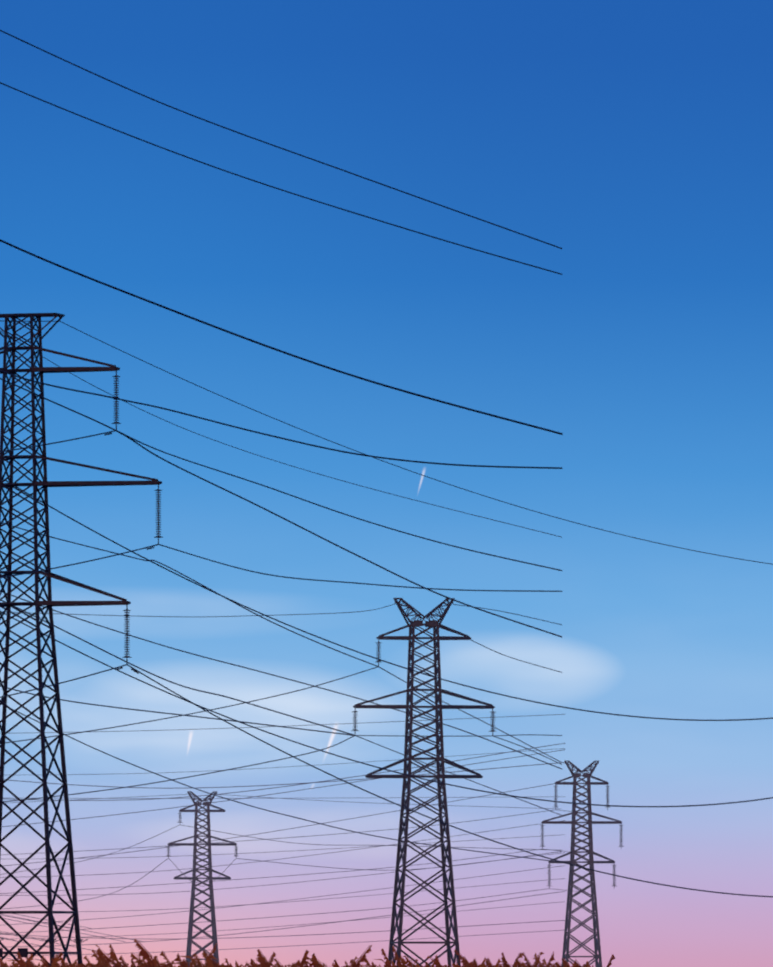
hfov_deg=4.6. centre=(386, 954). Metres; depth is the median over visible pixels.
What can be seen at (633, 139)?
sky
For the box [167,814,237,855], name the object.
pylon insulators
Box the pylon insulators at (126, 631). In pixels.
[113,375,160,656]
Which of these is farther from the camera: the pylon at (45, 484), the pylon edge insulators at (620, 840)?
the pylon edge insulators at (620, 840)
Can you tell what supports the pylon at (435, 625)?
on the ground
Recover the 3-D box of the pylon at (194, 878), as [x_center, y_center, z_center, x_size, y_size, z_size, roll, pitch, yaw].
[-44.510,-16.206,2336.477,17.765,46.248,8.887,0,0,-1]
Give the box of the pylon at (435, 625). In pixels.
[352,598,496,966]
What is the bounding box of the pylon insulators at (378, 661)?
[353,642,494,731]
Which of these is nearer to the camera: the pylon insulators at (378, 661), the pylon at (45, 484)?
the pylon at (45, 484)
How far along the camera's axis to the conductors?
941.95 m
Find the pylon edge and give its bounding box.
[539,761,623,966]
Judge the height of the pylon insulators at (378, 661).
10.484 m
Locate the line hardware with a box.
[104,433,153,673]
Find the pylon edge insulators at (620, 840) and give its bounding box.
[540,787,622,884]
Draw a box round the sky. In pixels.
[0,0,772,966]
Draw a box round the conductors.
[0,30,772,959]
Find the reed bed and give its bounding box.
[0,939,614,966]
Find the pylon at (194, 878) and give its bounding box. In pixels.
[167,791,236,965]
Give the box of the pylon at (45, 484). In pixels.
[0,313,162,966]

